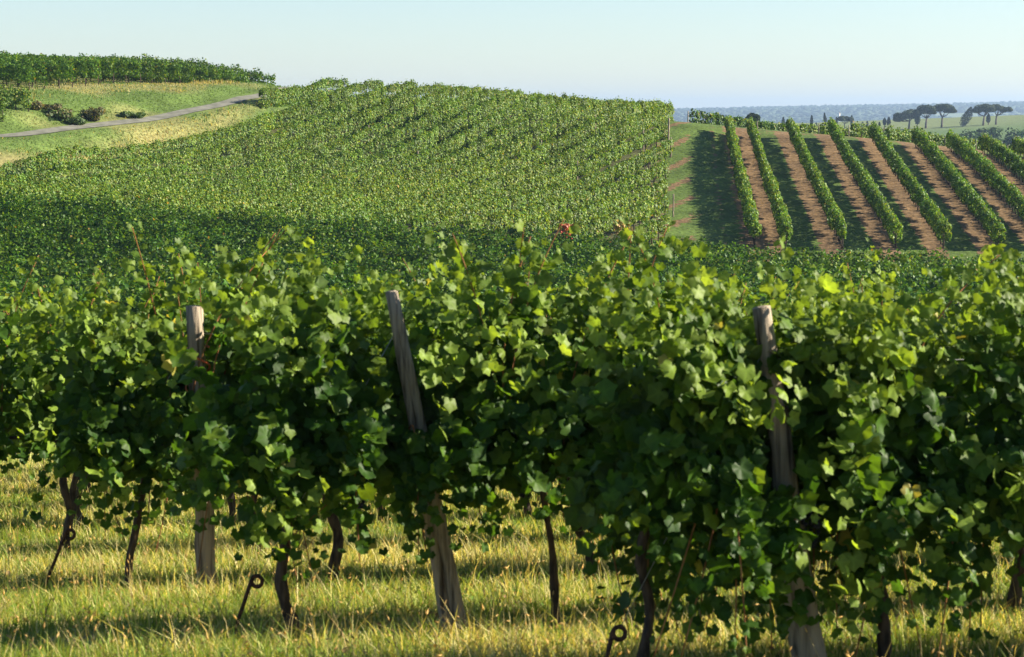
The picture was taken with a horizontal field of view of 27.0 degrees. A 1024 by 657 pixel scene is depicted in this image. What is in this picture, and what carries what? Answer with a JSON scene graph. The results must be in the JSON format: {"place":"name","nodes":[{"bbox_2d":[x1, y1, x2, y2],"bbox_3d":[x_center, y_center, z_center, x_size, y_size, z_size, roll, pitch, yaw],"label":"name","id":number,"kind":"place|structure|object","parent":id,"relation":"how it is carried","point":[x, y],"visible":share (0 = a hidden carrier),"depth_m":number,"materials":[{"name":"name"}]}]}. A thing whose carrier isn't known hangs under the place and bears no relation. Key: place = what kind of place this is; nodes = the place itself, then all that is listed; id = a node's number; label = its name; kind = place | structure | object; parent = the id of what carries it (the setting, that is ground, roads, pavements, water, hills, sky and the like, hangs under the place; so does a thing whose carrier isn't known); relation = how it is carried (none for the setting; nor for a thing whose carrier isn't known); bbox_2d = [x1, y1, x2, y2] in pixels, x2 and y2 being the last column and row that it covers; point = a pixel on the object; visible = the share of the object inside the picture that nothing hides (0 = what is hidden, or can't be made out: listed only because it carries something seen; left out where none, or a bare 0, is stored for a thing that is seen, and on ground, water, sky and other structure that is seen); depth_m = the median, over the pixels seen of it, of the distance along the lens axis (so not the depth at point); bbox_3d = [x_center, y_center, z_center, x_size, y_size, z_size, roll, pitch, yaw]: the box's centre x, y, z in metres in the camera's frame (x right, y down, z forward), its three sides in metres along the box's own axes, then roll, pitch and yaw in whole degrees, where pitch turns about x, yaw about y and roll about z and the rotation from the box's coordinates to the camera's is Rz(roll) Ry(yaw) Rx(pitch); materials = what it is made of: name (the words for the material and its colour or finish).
{"place":"outdoors","nodes":[
{"label":"outdoors","id":0,"kind":"place"},
{"bbox_2d":[0,87,293,136],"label":"road","id":1,"kind":"structure","parent":0,"point":[233,100],"depth_m":172.43,"materials":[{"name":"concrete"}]},
{"bbox_2d":[0,445,1023,656],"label":"grass","id":2,"kind":"structure","parent":0,"point":[475,645],"depth_m":11.26,"materials":[{"name":"plant"}]},
{"bbox_2d":[0,77,1023,656],"bbox_3d":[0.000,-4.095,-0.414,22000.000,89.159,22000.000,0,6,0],"label":"ground","id":3,"kind":"structure","parent":0,"point":[22,119],"depth_m":166.10,"materials":[{"name":"plant"}]},
{"bbox_2d":[0,84,31,111],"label":"vine hedge","id":4,"kind":"object","parent":3,"relation":"on","point":[26,104],"visible":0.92,"depth_m":165.07,"materials":[{"name":"green plant"}]},
{"bbox_2d":[0,59,35,88],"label":"vine hedge","id":5,"kind":"object","parent":3,"relation":"on","point":[19,78],"visible":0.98,"depth_m":173.75,"materials":[{"name":"green plant"}]},
{"bbox_2d":[0,58,47,88],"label":"vine hedge","id":6,"kind":"object","parent":3,"relation":"on","point":[37,66],"visible":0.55,"depth_m":176.05,"materials":[{"name":"green plant"}]},
{"bbox_2d":[1,56,60,87],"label":"vine hedge","id":7,"kind":"object","parent":3,"relation":"on","point":[51,68],"visible":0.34,"depth_m":178.31,"materials":[{"name":"green plant"}]},
{"bbox_2d":[0,52,75,86],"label":"vine hedge","id":8,"kind":"object","parent":3,"relation":"on","point":[69,75],"visible":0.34,"depth_m":180.63,"materials":[{"name":"green plant"}]},
{"bbox_2d":[0,53,87,85],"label":"vine hedge","id":9,"kind":"object","parent":3,"relation":"on","point":[77,71],"visible":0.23,"depth_m":182.82,"materials":[{"name":"green plant"}]},
{"bbox_2d":[31,100,62,110],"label":"shrub","id":10,"kind":"object","parent":3,"relation":"on","point":[37,105],"visible":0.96,"depth_m":166.69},
{"bbox_2d":[3,53,101,83],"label":"vine hedge","id":11,"kind":"object","parent":3,"relation":"on","point":[94,74],"visible":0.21,"depth_m":185.15,"materials":[{"name":"green plant"}]},
{"bbox_2d":[0,283,115,506],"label":"grapevine","id":12,"kind":"object","parent":3,"relation":"on","point":[15,368],"depth_m":18.74,"materials":[{"name":"green plant"}]},
{"bbox_2d":[0,50,115,82],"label":"vine hedge","id":13,"kind":"object","parent":3,"relation":"on","point":[105,64],"visible":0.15,"depth_m":187.38,"materials":[{"name":"green plant"}]},
{"bbox_2d":[9,53,128,81],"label":"vine hedge","id":14,"kind":"object","parent":3,"relation":"on","point":[119,64],"visible":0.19,"depth_m":189.57,"materials":[{"name":"green plant"}]},
{"bbox_2d":[0,53,141,82],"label":"vine hedge","id":15,"kind":"object","parent":3,"relation":"on","point":[135,74],"visible":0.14,"depth_m":191.87,"materials":[{"name":"green plant"}]},
{"bbox_2d":[0,52,154,83],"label":"vine hedge","id":16,"kind":"object","parent":3,"relation":"on","point":[146,77],"visible":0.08,"depth_m":194.13,"materials":[{"name":"green plant"}]},
{"bbox_2d":[0,266,165,530],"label":"grapevine","id":17,"kind":"object","parent":3,"relation":"on","point":[22,457],"visible":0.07,"depth_m":16.60,"materials":[{"name":"green plant"}]},
{"bbox_2d":[64,107,105,118],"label":"shrub","id":18,"kind":"object","parent":3,"relation":"on","point":[93,112],"visible":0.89,"depth_m":168.99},
{"bbox_2d":[12,53,168,82],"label":"vine hedge","id":19,"kind":"object","parent":3,"relation":"on","point":[158,77],"visible":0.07,"depth_m":196.33,"materials":[{"name":"green plant"}]},
{"bbox_2d":[0,256,188,556],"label":"grapevine","id":20,"kind":"object","parent":3,"relation":"on","point":[39,436],"visible":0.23,"depth_m":14.30,"materials":[{"name":"green plant"}]},
{"bbox_2d":[7,52,181,82],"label":"vine hedge","id":21,"kind":"object","parent":3,"relation":"on","point":[178,75],"visible":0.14,"depth_m":198.69,"materials":[{"name":"green plant"}]},
{"bbox_2d":[20,53,195,82],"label":"vine hedge","id":22,"kind":"object","parent":3,"relation":"on","point":[186,69],"visible":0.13,"depth_m":200.92,"materials":[{"name":"green plant"}]},
{"bbox_2d":[42,348,187,588],"bbox_3d":[-2.290,0.834,12.267,0.962,1.582,0.032,-1,6,-13],"label":"anchor stake","id":23,"kind":"object","parent":3,"relation":"on","point":[66,536],"visible":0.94,"depth_m":12.23,"materials":[{"name":"metal"}]},
{"bbox_2d":[0,78,299,161],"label":"bank grass","id":24,"kind":"structure","parent":3,"relation":"on","point":[196,83],"depth_m":177.70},
{"bbox_2d":[23,221,300,589],"bbox_3d":[-2.017,0.499,12.246,1.578,2.255,1.241,-2,6,-15],"label":"grapevine","id":25,"kind":"object","parent":3,"relation":"on","point":[122,428],"visible":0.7,"depth_m":12.05,"materials":[{"name":"green plant"}]},
{"bbox_2d":[119,60,207,83],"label":"vine hedge","id":26,"kind":"object","parent":3,"relation":"on","point":[200,73],"visible":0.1,"depth_m":203.15,"materials":[{"name":"green plant"}]},
{"bbox_2d":[79,53,248,81],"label":"vine hedge","id":27,"kind":"object","parent":3,"relation":"on","point":[244,77],"visible":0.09,"depth_m":210.26,"materials":[{"name":"green plant"}]},
{"bbox_2d":[94,55,262,82],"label":"vine hedge","id":28,"kind":"object","parent":3,"relation":"on","point":[258,78],"visible":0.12,"depth_m":212.56,"materials":[{"name":"green plant"}]},
{"bbox_2d":[0,78,383,182],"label":"vine hedge","id":29,"kind":"object","parent":3,"relation":"on","point":[289,112],"visible":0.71,"depth_m":168.77,"materials":[{"name":"plant"}]},
{"bbox_2d":[110,53,275,84],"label":"vine hedge","id":30,"kind":"object","parent":3,"relation":"on","point":[268,77],"visible":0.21,"depth_m":214.95,"materials":[{"name":"green plant"}]},
{"bbox_2d":[185,305,215,588],"bbox_3d":[-1.810,0.871,12.393,0.178,2.014,0.156,0,6,0],"label":"wooden post","id":31,"kind":"object","parent":3,"relation":"on","point":[195,328],"visible":0.37,"depth_m":12.37,"materials":[{"name":"grey wood"}]},
{"bbox_2d":[0,79,418,191],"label":"vine hedge","id":32,"kind":"object","parent":3,"relation":"on","point":[371,95],"visible":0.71,"depth_m":168.34,"materials":[{"name":"plant"}]},
{"bbox_2d":[0,81,451,196],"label":"vine hedge","id":33,"kind":"object","parent":3,"relation":"on","point":[407,93],"visible":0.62,"depth_m":168.75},
{"bbox_2d":[162,258,291,527],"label":"grapevine","id":34,"kind":"object","parent":3,"relation":"on","point":[232,509],"depth_m":17.07,"materials":[{"name":"green plant"}]},
{"bbox_2d":[155,242,327,552],"bbox_3d":[-1.696,0.539,14.806,1.789,2.305,1.111,-2,6,-15],"label":"grapevine","id":35,"kind":"object","parent":3,"relation":"on","point":[182,300],"visible":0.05,"depth_m":14.48,"materials":[{"name":"green plant"}]},
{"bbox_2d":[0,83,486,209],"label":"vine hedge","id":36,"kind":"object","parent":3,"relation":"on","point":[423,104],"visible":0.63,"depth_m":168.24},
{"bbox_2d":[6,86,514,208],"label":"vine hedge","id":37,"kind":"object","parent":3,"relation":"on","point":[447,108],"visible":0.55,"depth_m":166.59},
{"bbox_2d":[258,75,348,108],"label":"vine hedge","id":38,"kind":"object","parent":3,"relation":"on","point":[306,91],"visible":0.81,"depth_m":188.11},
{"bbox_2d":[57,89,552,214],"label":"vine hedge","id":39,"kind":"object","parent":3,"relation":"on","point":[493,101],"visible":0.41,"depth_m":165.23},
{"bbox_2d":[230,337,392,635],"bbox_3d":[-0.968,0.791,10.165,0.877,1.596,0.040,-2,6,-15],"label":"anchor stake","id":40,"kind":"object","parent":3,"relation":"on","point":[251,583],"visible":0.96,"depth_m":10.13,"materials":[{"name":"metal"}]},
{"bbox_2d":[143,236,495,638],"bbox_3d":[-0.905,0.574,10.131,1.704,2.023,1.188,-2,6,-15],"label":"grapevine","id":41,"kind":"object","parent":3,"relation":"on","point":[335,431],"visible":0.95,"depth_m":9.93,"materials":[{"name":"green plant"}]},
{"bbox_2d":[172,245,484,585],"bbox_3d":[-1.039,0.577,12.545,1.839,2.163,1.140,-2,6,-15],"label":"grapevine","id":42,"kind":"object","parent":3,"relation":"on","point":[357,315],"visible":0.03,"depth_m":12.59,"materials":[{"name":"green plant"}]},
{"bbox_2d":[106,92,584,214],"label":"vine hedge","id":43,"kind":"object","parent":3,"relation":"on","point":[526,103],"visible":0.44,"depth_m":163.41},
{"bbox_2d":[154,94,606,220],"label":"vine hedge","id":44,"kind":"object","parent":3,"relation":"on","point":[562,105],"visible":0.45,"depth_m":160.48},
{"bbox_2d":[204,95,643,225],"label":"vine hedge","id":45,"kind":"object","parent":3,"relation":"on","point":[591,106],"visible":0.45,"depth_m":159.12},
{"bbox_2d":[385,290,468,633],"bbox_3d":[-0.375,0.828,10.311,0.475,2.042,0.126,-2,6,-15],"label":"wooden post","id":46,"kind":"object","parent":3,"relation":"on","point":[445,579],"visible":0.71,"depth_m":10.29,"materials":[{"name":"grey wood"}]},
{"bbox_2d":[304,258,559,546],"bbox_3d":[-0.714,0.595,15.065,2.176,2.209,1.086,-2,6,-15],"label":"grapevine","id":47,"kind":"object","parent":3,"relation":"on","point":[410,271],"visible":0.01,"depth_m":14.88,"materials":[{"name":"green plant"}]},
{"bbox_2d":[257,98,673,228],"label":"vine hedge","id":48,"kind":"object","parent":3,"relation":"on","point":[624,109],"visible":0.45,"depth_m":157.56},
{"bbox_2d":[0,277,957,314],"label":"vine hedge","id":49,"kind":"object","parent":3,"relation":"on","point":[136,288],"visible":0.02,"depth_m":89.64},
{"bbox_2d":[0,272,972,301],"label":"vine hedge","id":50,"kind":"object","parent":3,"relation":"on","point":[168,281],"visible":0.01,"depth_m":93.93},
{"bbox_2d":[0,279,977,323],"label":"vine hedge","id":51,"kind":"object","parent":3,"relation":"on","point":[446,289],"visible":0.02,"depth_m":85.48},
{"bbox_2d":[0,284,977,324],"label":"vine hedge","id":52,"kind":"object","parent":3,"relation":"on","point":[135,307],"visible":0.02,"depth_m":82.46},
{"bbox_2d":[0,282,981,321],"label":"vine hedge","id":53,"kind":"object","parent":3,"relation":"on","point":[141,290],"visible":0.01,"depth_m":84.83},
{"bbox_2d":[308,100,674,231],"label":"vine hedge","id":54,"kind":"object","parent":3,"relation":"on","point":[665,109],"visible":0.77,"depth_m":155.09,"materials":[{"name":"plant"}]},
{"bbox_2d":[0,268,982,296],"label":"vine hedge","id":55,"kind":"object","parent":3,"relation":"on","point":[911,285],"visible":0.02,"depth_m":95.84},
{"bbox_2d":[0,272,989,305],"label":"vine hedge","id":56,"kind":"object","parent":3,"relation":"on","point":[134,281],"visible":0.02,"depth_m":91.87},
{"bbox_2d":[0,256,1009,293],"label":"vine hedge","id":57,"kind":"object","parent":3,"relation":"on","point":[212,269],"visible":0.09,"depth_m":101.10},
{"bbox_2d":[0,263,1010,292],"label":"vine hedge","id":58,"kind":"object","parent":3,"relation":"on","point":[72,272],"visible":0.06,"depth_m":98.27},
{"bbox_2d":[0,224,1015,279],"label":"vine hedge","id":59,"kind":"object","parent":3,"relation":"on","point":[91,237],"visible":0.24,"depth_m":110.15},
{"bbox_2d":[0,231,1016,286],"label":"vine hedge","id":60,"kind":"object","parent":3,"relation":"on","point":[150,252],"visible":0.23,"depth_m":108.17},
{"bbox_2d":[0,251,1017,291],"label":"vine hedge","id":61,"kind":"object","parent":3,"relation":"on","point":[158,264],"visible":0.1,"depth_m":102.83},
{"bbox_2d":[0,238,1019,287],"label":"vine hedge","id":62,"kind":"object","parent":3,"relation":"on","point":[24,251],"visible":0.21,"depth_m":105.54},
{"bbox_2d":[0,193,1021,268],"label":"vine hedge","id":63,"kind":"object","parent":3,"relation":"on","point":[288,221],"visible":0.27,"depth_m":119.10,"materials":[{"name":"plant"}]},
{"bbox_2d":[0,215,1022,282],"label":"vine hedge","id":64,"kind":"object","parent":3,"relation":"on","point":[241,243],"visible":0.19,"depth_m":112.37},
{"bbox_2d":[0,198,1023,274],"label":"vine hedge","id":65,"kind":"object","parent":3,"relation":"on","point":[71,211],"visible":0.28,"depth_m":116.76,"materials":[{"name":"plant"}]},
{"bbox_2d":[0,206,1023,279],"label":"vine hedge","id":66,"kind":"object","parent":3,"relation":"on","point":[107,226],"visible":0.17,"depth_m":114.87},
{"bbox_2d":[1,189,1023,263],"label":"vine hedge","id":67,"kind":"object","parent":3,"relation":"on","point":[197,211],"visible":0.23,"depth_m":120.79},
{"bbox_2d":[356,119,669,235],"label":"vine hedge","id":68,"kind":"object","parent":3,"relation":"on","point":[658,132],"visible":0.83,"depth_m":147.62,"materials":[{"name":"green plant"}]},
{"bbox_2d":[410,139,673,232],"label":"vine hedge","id":69,"kind":"object","parent":3,"relation":"on","point":[604,175],"visible":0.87,"depth_m":143.29,"materials":[{"name":"green plant"}]},
{"bbox_2d":[476,267,610,541],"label":"grapevine","id":70,"kind":"object","parent":3,"relation":"on","point":[530,279],"depth_m":15.32,"materials":[{"name":"green plant"}]},
{"bbox_2d":[332,212,773,626],"bbox_3d":[0.114,0.525,10.283,2.005,2.166,1.251,-2,6,-15],"label":"grapevine","id":71,"kind":"object","parent":3,"relation":"on","point":[536,439],"visible":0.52,"depth_m":10.20,"materials":[{"name":"green plant"}]},
{"bbox_2d":[435,245,676,578],"bbox_3d":[0.378,0.565,12.979,1.776,2.150,1.171,-2,6,-15],"label":"grapevine","id":72,"kind":"object","parent":3,"relation":"on","point":[578,533],"visible":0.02,"depth_m":12.79,"materials":[{"name":"green plant"}]},
{"bbox_2d":[463,159,669,239],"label":"vine hedge","id":73,"kind":"object","parent":3,"relation":"on","point":[636,177],"visible":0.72,"depth_m":138.74,"materials":[{"name":"green plant"}]},
{"bbox_2d":[515,178,668,238],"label":"vine hedge","id":74,"kind":"object","parent":3,"relation":"on","point":[645,190],"visible":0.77,"depth_m":135.59,"materials":[{"name":"green plant"}]},
{"bbox_2d":[572,193,668,238],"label":"vine hedge","id":75,"kind":"object","parent":3,"relation":"on","point":[658,202],"visible":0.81,"depth_m":131.99,"materials":[{"name":"green plant"}]},
{"bbox_2d":[618,211,671,251],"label":"vine hedge","id":76,"kind":"object","parent":3,"relation":"on","point":[654,228],"visible":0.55,"depth_m":127.69,"materials":[{"name":"green plant"}]},
{"bbox_2d":[605,360,758,656],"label":"anchor stake","id":77,"kind":"object","parent":3,"relation":"on","point":[614,637],"visible":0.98,"depth_m":8.64,"materials":[{"name":"metal"}]},
{"bbox_2d":[471,269,950,656],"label":"grapevine","id":78,"kind":"object","parent":3,"relation":"on","point":[645,483],"visible":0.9,"depth_m":8.50,"materials":[{"name":"green plant"}]},
{"bbox_2d":[660,266,790,326],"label":"grapevine","id":79,"kind":"object","parent":3,"relation":"on","point":[736,270],"depth_m":15.68,"materials":[{"name":"green plant"}]},
{"bbox_2d":[688,108,786,130],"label":"vine hedge","id":80,"kind":"object","parent":3,"relation":"on","point":[703,116],"visible":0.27,"depth_m":196.69,"materials":[{"name":"green plant"}]},
{"bbox_2d":[724,116,761,247],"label":"vine hedge","id":81,"kind":"object","parent":3,"relation":"on","point":[752,224],"visible":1,"depth_m":143.83,"materials":[{"name":"green plant"}]},
{"bbox_2d":[606,237,907,337],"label":"grapevine","id":82,"kind":"object","parent":3,"relation":"on","point":[866,282],"visible":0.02,"depth_m":13.28,"materials":[{"name":"green plant"}]},
{"bbox_2d":[746,117,792,246],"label":"vine hedge","id":83,"kind":"object","parent":3,"relation":"on","point":[779,209],"visible":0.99,"depth_m":142.83,"materials":[{"name":"green plant"}]},
{"bbox_2d":[752,305,826,656],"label":"wooden post","id":84,"kind":"object","parent":3,"relation":"on","point":[783,464],"visible":0.57,"depth_m":8.74,"materials":[{"name":"grey wood"}]},
{"bbox_2d":[758,120,821,132],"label":"vine hedge","id":85,"kind":"object","parent":3,"relation":"on","point":[774,126],"visible":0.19,"depth_m":200.02,"materials":[{"name":"green plant"}]},
{"bbox_2d":[595,101,1023,122],"bbox_3d":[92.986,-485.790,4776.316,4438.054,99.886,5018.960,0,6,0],"label":"forest","id":86,"kind":"object","parent":3,"relation":"on","point":[857,112],"visible":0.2,"depth_m":5301.67,"materials":[{"name":"plant"}]},
{"bbox_2d":[785,117,846,247],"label":"vine hedge","id":87,"kind":"object","parent":3,"relation":"on","point":[836,222],"visible":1,"depth_m":143.98,"materials":[{"name":"green plant"}]},
{"bbox_2d":[629,251,1007,437],"bbox_3d":[1.482,0.596,10.835,2.018,2.038,1.208,-2,6,-15],"label":"grapevine","id":88,"kind":"object","parent":3,"relation":"on","point":[822,304],"visible":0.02,"depth_m":10.70,"materials":[{"name":"green plant"}]},
{"bbox_2d":[630,234,1023,656],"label":"grapevine","id":89,"kind":"object","parent":3,"relation":"on","point":[923,484],"visible":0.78,"depth_m":8.69,"materials":[{"name":"green plant"}]},
{"bbox_2d":[827,117,903,247],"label":"vine hedge","id":90,"kind":"object","parent":3,"relation":"on","point":[892,225],"visible":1,"depth_m":143.66,"materials":[{"name":"green plant"}]},
{"bbox_2d":[849,121,913,142],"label":"vine hedge","id":91,"kind":"object","parent":3,"relation":"on","point":[859,129],"visible":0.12,"depth_m":199.87,"materials":[{"name":"green plant"}]},
{"bbox_2d":[840,252,959,330],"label":"grapevine","id":92,"kind":"object","parent":3,"relation":"on","point":[845,269],"depth_m":15.87,"materials":[{"name":"green plant"}]},
{"bbox_2d":[893,109,920,128],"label":"stone pine","id":93,"kind":"object","parent":3,"relation":"on","point":[909,114],"visible":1,"depth_m":992.73,"materials":[{"name":"green plant"}]},
{"bbox_2d":[868,121,951,248],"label":"vine hedge","id":94,"kind":"object","parent":3,"relation":"on","point":[938,223],"visible":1,"depth_m":143.69,"materials":[{"name":"green plant"}]},
{"bbox_2d":[884,124,943,143],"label":"vine hedge","id":95,"kind":"object","parent":3,"relation":"on","point":[889,129],"visible":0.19,"depth_m":200.20,"materials":[{"name":"green plant"}]},
{"bbox_2d":[820,292,1023,614],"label":"grapevine","id":96,"kind":"object","parent":3,"relation":"on","point":[1012,598],"visible":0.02,"depth_m":11.11,"materials":[{"name":"green plant"}]},
{"bbox_2d":[933,104,956,126],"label":"stone pine","id":97,"kind":"object","parent":3,"relation":"on","point":[946,108],"visible":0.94,"depth_m":999.29,"materials":[{"name":"green plant"}]},
{"bbox_2d":[874,276,1023,564],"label":"grapevine","id":98,"kind":"object","parent":3,"relation":"on","point":[935,313],"depth_m":13.39,"materials":[{"name":"green plant"}]},
{"bbox_2d":[910,125,1005,244],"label":"vine hedge","id":99,"kind":"object","parent":3,"relation":"on","point":[981,211],"visible":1,"depth_m":144.79,"materials":[{"name":"green plant"}]},
{"bbox_2d":[945,129,1023,220],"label":"vine hedge","id":100,"kind":"object","parent":3,"relation":"on","point":[987,169],"visible":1,"depth_m":153.07,"materials":[{"name":"green plant"}]},
{"bbox_2d":[972,103,996,125],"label":"stone pine","id":101,"kind":"object","parent":3,"relation":"on","point":[983,107],"visible":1,"depth_m":992.12,"materials":[{"name":"green plant"}]},
{"bbox_2d":[959,127,1023,146],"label":"wood","id":102,"kind":"object","parent":3,"relation":"on","point":[996,133],"visible":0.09,"depth_m":671.15,"materials":[{"name":"green plant"}]},
{"bbox_2d":[966,248,1023,586],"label":"grapevine","id":103,"kind":"object","parent":3,"relation":"on","point":[1013,429],"visible":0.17,"depth_m":8.96,"materials":[{"name":"green plant"}]},
{"bbox_2d":[977,132,1023,182],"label":"vine hedge","id":104,"kind":"object","parent":3,"relation":"on","point":[999,150],"visible":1,"depth_m":164.94,"materials":[{"name":"green plant"}]},
{"bbox_2d":[0,0,1023,108],"label":"sky","id":105,"kind":"structure","parent":0,"point":[688,53],"materials":[{"name":"blue"}]},
{"bbox_2d":[650,121,1023,265],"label":"field","id":106,"kind":"structure","parent":0,"point":[701,185],"depth_m":147.60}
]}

